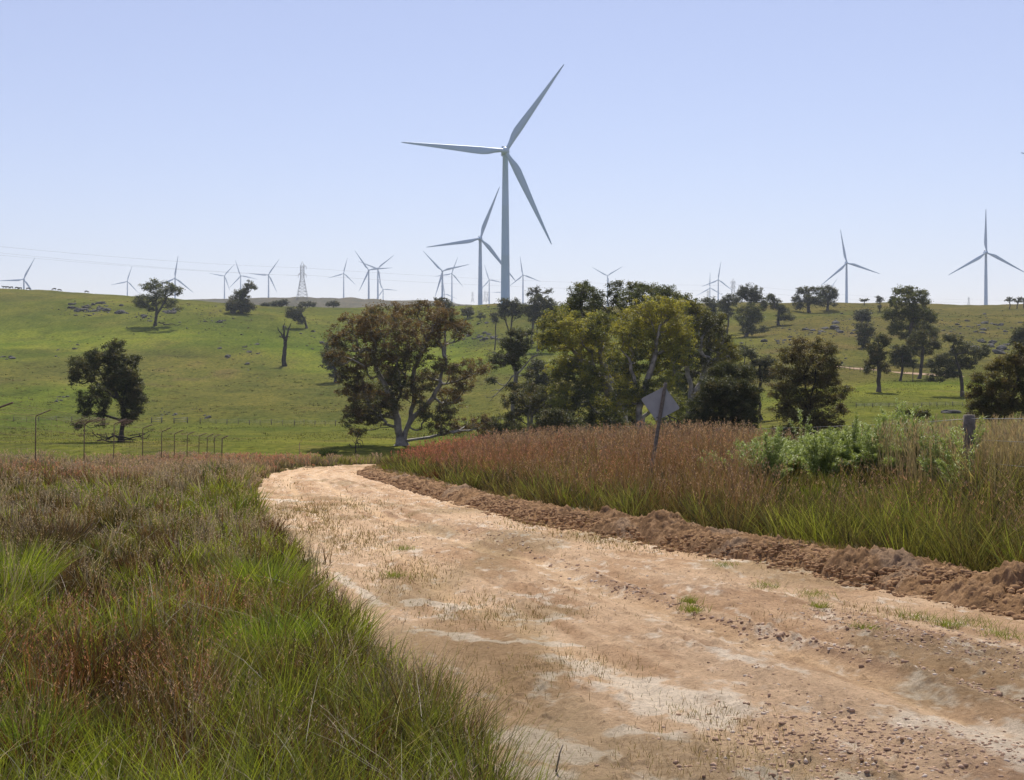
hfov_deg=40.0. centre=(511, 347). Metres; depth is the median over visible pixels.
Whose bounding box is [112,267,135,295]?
wind turbine
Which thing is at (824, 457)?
leafy weed
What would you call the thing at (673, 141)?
sky
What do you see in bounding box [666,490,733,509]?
grass tussock
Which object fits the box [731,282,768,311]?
gum tree
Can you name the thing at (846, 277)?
wind turbine
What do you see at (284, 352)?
dead tree
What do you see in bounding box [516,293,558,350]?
gum tree
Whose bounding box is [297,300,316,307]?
bush
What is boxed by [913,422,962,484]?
leafy weed
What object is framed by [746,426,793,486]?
leafy weed
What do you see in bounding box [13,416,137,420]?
paddock fence
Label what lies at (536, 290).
gum tree
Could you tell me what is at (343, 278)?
wind turbine
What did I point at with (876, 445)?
leafy weed
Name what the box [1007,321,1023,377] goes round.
gum tree
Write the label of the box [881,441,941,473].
leafy weed
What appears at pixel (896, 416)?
leafy weed
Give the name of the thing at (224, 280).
wind turbine
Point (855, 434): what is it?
leafy weed
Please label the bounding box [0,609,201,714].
grass tussock
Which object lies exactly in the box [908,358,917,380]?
sapling
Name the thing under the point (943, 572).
soil clods
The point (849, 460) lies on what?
leafy weed
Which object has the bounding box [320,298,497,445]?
gum tree
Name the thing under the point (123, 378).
gum tree
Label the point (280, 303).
bush
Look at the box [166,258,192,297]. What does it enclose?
wind turbine
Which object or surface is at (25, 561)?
grass tussock
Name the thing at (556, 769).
stick
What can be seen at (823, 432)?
leafy weed
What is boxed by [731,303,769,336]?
gum tree
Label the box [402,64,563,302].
wind turbine
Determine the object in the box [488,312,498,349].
gum tree
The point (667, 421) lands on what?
shrub
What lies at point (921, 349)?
gum tree
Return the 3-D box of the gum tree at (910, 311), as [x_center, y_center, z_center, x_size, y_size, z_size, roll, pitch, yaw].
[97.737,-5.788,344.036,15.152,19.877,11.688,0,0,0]
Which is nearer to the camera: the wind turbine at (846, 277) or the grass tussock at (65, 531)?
the grass tussock at (65, 531)
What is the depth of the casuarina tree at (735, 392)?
95.03 m
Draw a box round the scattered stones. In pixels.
[7,302,1023,414]
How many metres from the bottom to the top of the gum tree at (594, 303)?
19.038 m
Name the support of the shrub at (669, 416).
on the ground at (32, 322)
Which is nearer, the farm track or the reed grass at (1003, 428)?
the reed grass at (1003, 428)
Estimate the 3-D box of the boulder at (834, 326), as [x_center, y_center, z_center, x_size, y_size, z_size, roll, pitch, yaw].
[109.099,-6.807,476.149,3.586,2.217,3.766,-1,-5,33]
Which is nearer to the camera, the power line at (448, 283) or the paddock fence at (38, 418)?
the paddock fence at (38, 418)
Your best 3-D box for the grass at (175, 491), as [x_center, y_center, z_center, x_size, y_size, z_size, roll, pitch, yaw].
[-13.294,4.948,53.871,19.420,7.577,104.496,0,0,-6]
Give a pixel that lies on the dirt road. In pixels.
(964, 706)
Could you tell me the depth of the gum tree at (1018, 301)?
634.32 m
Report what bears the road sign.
on the ground at (32, 322)
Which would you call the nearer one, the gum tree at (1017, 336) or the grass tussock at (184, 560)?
the grass tussock at (184, 560)
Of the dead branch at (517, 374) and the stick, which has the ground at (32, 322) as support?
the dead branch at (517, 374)
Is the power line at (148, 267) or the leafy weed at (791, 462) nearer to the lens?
the leafy weed at (791, 462)
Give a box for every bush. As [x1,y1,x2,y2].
[269,298,290,306]
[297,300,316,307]
[325,301,340,307]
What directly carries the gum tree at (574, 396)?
on the ground at (32, 322)
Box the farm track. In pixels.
[837,366,963,376]
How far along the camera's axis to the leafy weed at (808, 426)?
38.11 m
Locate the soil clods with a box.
[357,466,1023,619]
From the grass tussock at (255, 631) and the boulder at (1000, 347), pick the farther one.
the boulder at (1000, 347)
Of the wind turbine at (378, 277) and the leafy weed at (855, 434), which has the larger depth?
the wind turbine at (378, 277)
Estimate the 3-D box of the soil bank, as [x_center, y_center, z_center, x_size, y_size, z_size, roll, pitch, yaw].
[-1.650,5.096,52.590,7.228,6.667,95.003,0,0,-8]
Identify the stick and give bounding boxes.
[555,745,562,771]
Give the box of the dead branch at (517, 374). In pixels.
[516,349,539,375]
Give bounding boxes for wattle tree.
[766,334,855,439]
[962,340,1023,423]
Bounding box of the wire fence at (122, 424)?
[0,402,227,463]
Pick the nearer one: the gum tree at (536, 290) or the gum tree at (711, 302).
the gum tree at (536, 290)
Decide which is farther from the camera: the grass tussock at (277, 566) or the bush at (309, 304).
the bush at (309, 304)
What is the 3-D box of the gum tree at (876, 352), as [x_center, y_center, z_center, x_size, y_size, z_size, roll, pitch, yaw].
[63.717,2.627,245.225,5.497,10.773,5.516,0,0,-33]
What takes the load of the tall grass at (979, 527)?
on the ground at (32, 322)
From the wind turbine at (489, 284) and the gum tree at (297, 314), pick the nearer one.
the gum tree at (297, 314)
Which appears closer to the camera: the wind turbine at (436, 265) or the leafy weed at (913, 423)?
the leafy weed at (913, 423)
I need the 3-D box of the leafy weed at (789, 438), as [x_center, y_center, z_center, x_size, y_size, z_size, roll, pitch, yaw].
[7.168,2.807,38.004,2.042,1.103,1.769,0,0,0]
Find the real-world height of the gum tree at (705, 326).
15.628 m
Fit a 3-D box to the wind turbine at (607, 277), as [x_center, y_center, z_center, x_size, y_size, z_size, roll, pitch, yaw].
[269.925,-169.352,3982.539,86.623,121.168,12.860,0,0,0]
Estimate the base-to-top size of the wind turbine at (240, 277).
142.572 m
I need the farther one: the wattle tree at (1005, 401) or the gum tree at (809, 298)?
the gum tree at (809, 298)
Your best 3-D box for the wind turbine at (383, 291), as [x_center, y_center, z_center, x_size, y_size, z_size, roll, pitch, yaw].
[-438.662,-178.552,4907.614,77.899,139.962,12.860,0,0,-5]
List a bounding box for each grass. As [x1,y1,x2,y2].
[0,449,645,779]
[170,453,385,464]
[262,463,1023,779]
[376,412,1023,571]
[861,411,1023,491]
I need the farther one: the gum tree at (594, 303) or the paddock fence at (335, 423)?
the paddock fence at (335, 423)
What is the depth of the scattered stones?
493.42 m
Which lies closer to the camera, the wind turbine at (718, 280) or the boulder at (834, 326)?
the boulder at (834, 326)
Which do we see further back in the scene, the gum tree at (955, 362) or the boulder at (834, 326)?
the boulder at (834, 326)
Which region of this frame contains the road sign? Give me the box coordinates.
[641,382,678,474]
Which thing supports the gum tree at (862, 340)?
on the ground at (32, 322)
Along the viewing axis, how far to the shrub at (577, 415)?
149.68 m
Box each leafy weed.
[696,451,727,470]
[703,438,804,471]
[739,437,819,475]
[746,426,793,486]
[750,431,790,450]
[771,435,838,457]
[781,442,818,470]
[788,408,811,444]
[799,427,848,485]
[800,426,863,443]
[818,442,882,466]
[818,449,873,477]
[831,412,875,465]
[837,423,893,438]
[853,411,904,473]
[864,398,934,441]
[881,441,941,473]
[888,407,932,465]
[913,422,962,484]
[933,416,988,495]
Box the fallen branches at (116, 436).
[92,431,149,441]
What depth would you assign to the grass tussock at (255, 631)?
10.14 m
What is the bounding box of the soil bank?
[365,465,1023,614]
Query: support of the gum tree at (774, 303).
on the ground at (32, 322)
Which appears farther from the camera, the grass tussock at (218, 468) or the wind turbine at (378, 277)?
the wind turbine at (378, 277)
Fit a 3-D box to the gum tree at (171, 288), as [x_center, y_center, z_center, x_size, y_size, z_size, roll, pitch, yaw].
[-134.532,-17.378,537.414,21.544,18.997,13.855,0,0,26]
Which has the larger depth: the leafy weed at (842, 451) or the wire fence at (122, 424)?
the wire fence at (122, 424)
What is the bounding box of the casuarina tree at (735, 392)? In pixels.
[680,359,766,437]
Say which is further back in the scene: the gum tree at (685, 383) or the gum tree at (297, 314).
the gum tree at (297, 314)
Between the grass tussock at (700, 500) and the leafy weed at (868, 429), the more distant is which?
the leafy weed at (868, 429)
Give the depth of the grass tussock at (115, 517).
23.86 m
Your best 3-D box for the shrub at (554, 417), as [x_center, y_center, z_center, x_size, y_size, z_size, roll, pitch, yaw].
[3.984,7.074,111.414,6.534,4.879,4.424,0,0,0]
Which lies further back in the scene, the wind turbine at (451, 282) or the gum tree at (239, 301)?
the wind turbine at (451, 282)
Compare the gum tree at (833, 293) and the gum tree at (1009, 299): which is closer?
the gum tree at (833, 293)
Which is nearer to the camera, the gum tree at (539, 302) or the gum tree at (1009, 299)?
the gum tree at (539, 302)
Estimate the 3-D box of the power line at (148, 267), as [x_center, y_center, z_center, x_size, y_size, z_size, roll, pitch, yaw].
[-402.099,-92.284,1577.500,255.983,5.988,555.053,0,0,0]
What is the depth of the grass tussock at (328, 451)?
126.14 m
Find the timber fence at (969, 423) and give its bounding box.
[716,415,1023,475]
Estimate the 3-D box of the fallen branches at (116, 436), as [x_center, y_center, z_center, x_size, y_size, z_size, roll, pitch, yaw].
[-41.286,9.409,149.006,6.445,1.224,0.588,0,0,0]
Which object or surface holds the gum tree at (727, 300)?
on the ground at (32, 322)
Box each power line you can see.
[0,246,294,267]
[4,255,302,275]
[6,253,298,275]
[310,275,608,289]
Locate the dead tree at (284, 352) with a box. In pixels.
[278,323,290,365]
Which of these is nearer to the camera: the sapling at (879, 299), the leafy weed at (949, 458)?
the leafy weed at (949, 458)
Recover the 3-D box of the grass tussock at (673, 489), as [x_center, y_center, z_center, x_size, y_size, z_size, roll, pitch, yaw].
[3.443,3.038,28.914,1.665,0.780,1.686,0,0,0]
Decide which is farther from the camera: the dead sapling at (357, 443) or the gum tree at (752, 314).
the gum tree at (752, 314)
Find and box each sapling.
[349,434,362,452]
[875,296,884,310]
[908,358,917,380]
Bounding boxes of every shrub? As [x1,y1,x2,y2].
[472,412,526,440]
[523,407,600,435]
[566,412,620,437]
[650,414,703,435]
[663,415,681,435]
[892,406,933,427]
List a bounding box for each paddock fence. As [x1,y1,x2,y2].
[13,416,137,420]
[200,418,348,425]
[856,401,962,406]
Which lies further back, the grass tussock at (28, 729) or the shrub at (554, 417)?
the shrub at (554, 417)
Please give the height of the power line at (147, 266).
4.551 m
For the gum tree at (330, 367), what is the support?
on the ground at (32, 322)
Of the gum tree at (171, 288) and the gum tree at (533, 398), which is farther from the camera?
the gum tree at (171, 288)
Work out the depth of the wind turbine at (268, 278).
3660.14 m
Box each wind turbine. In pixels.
[0,258,34,289]
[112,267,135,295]
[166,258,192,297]
[210,266,232,298]
[230,260,254,288]
[255,260,278,297]
[329,260,354,297]
[355,251,386,298]
[359,255,393,298]
[379,282,390,299]
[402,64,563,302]
[423,251,468,297]
[428,187,514,304]
[439,260,461,301]
[482,265,498,303]
[511,258,537,302]
[592,267,619,306]
[698,280,721,297]
[704,263,732,301]
[823,229,879,302]
[949,212,1023,304]
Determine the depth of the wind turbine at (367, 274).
2983.39 m
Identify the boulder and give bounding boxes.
[116,310,125,313]
[165,310,176,313]
[829,325,839,328]
[941,410,961,412]
[992,349,1005,353]
[996,345,1006,349]
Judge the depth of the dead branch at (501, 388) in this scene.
187.99 m
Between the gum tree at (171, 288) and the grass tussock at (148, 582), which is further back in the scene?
the gum tree at (171, 288)
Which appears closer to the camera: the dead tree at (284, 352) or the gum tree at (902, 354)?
the gum tree at (902, 354)
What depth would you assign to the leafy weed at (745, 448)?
32.84 m
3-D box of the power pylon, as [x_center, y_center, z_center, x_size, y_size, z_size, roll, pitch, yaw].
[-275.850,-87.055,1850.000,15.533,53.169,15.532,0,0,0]
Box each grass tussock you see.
[0,528,98,601]
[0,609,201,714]
[0,686,113,771]
[1,510,111,557]
[55,570,116,602]
[70,494,154,536]
[72,677,213,754]
[107,561,197,602]
[166,546,239,581]
[186,461,239,480]
[196,545,333,595]
[210,596,346,666]
[318,448,338,457]
[647,477,708,496]
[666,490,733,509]
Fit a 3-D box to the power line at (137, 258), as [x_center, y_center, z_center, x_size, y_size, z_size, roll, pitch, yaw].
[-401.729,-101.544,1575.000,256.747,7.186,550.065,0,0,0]
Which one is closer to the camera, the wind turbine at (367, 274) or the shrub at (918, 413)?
the shrub at (918, 413)
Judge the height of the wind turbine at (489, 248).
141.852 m
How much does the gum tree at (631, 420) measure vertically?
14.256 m
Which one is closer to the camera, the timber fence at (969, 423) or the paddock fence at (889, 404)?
the timber fence at (969, 423)
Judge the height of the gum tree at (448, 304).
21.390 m
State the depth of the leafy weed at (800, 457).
32.82 m
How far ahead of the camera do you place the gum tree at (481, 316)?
574.68 m
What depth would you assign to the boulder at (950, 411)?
182.90 m
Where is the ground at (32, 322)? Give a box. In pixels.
[0,288,1023,779]
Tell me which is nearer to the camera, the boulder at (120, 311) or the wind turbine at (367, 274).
the boulder at (120, 311)
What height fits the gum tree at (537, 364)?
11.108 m
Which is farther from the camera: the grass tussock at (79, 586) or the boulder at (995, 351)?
the boulder at (995, 351)
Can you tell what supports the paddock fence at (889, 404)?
on the ground at (32, 322)
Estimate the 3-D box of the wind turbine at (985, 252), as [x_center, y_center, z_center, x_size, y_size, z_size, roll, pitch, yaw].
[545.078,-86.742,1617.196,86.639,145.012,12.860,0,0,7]
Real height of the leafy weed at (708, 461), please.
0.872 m
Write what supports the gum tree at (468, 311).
on the ground at (32, 322)
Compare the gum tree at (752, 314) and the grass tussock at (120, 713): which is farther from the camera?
the gum tree at (752, 314)
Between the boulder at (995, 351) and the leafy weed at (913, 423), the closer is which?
the leafy weed at (913, 423)
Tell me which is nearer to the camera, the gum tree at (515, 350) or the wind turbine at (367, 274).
the gum tree at (515, 350)
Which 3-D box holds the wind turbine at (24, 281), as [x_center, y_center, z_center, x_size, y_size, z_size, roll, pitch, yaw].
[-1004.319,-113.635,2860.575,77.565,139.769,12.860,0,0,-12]
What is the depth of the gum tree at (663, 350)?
139.90 m
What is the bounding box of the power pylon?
[296,261,307,297]
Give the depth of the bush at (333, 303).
722.78 m
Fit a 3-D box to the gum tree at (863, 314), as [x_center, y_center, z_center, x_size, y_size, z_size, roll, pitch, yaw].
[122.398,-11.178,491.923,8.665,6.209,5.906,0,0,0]
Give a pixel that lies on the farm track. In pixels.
(895, 372)
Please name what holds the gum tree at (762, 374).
on the ground at (32, 322)
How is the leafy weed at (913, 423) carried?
on the ground at (32, 322)
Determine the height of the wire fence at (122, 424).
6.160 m
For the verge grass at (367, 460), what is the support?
on the ground at (32, 322)
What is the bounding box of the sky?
[0,0,1023,305]
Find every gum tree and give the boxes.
[64,337,149,440]
[131,277,185,325]
[223,280,257,313]
[284,304,307,327]
[318,336,348,382]
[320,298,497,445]
[431,297,455,355]
[459,306,474,317]
[475,311,485,320]
[484,326,535,426]
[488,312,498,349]
[496,297,526,337]
[499,381,571,432]
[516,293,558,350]
[522,357,555,424]
[525,286,553,343]
[531,304,631,433]
[533,338,652,430]
[557,279,717,419]
[603,294,701,433]
[661,300,742,432]
[662,320,761,415]
[701,296,718,316]
[715,293,740,333]
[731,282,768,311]
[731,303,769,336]
[739,346,778,419]
[764,293,796,324]
[790,285,828,312]
[820,285,838,309]
[852,308,874,322]
[852,321,877,347]
[862,332,893,391]
[881,284,940,358]
[887,343,915,380]
[903,327,945,378]
[922,332,991,396]
[1004,297,1015,308]
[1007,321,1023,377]
[1014,296,1023,308]
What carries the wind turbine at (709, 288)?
on the ground at (32, 322)
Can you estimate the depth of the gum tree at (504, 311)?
453.78 m
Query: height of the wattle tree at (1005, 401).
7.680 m
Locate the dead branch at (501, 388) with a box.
[485,375,513,400]
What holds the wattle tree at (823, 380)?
on the ground at (32, 322)
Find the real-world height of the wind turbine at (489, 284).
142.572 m
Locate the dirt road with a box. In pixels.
[257,464,1023,779]
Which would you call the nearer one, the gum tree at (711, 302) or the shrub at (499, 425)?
the shrub at (499, 425)
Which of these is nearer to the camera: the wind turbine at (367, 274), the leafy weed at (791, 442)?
the leafy weed at (791, 442)
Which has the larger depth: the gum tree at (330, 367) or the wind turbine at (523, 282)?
the wind turbine at (523, 282)
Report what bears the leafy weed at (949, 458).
on the ground at (32, 322)
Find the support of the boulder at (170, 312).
on the ground at (32, 322)

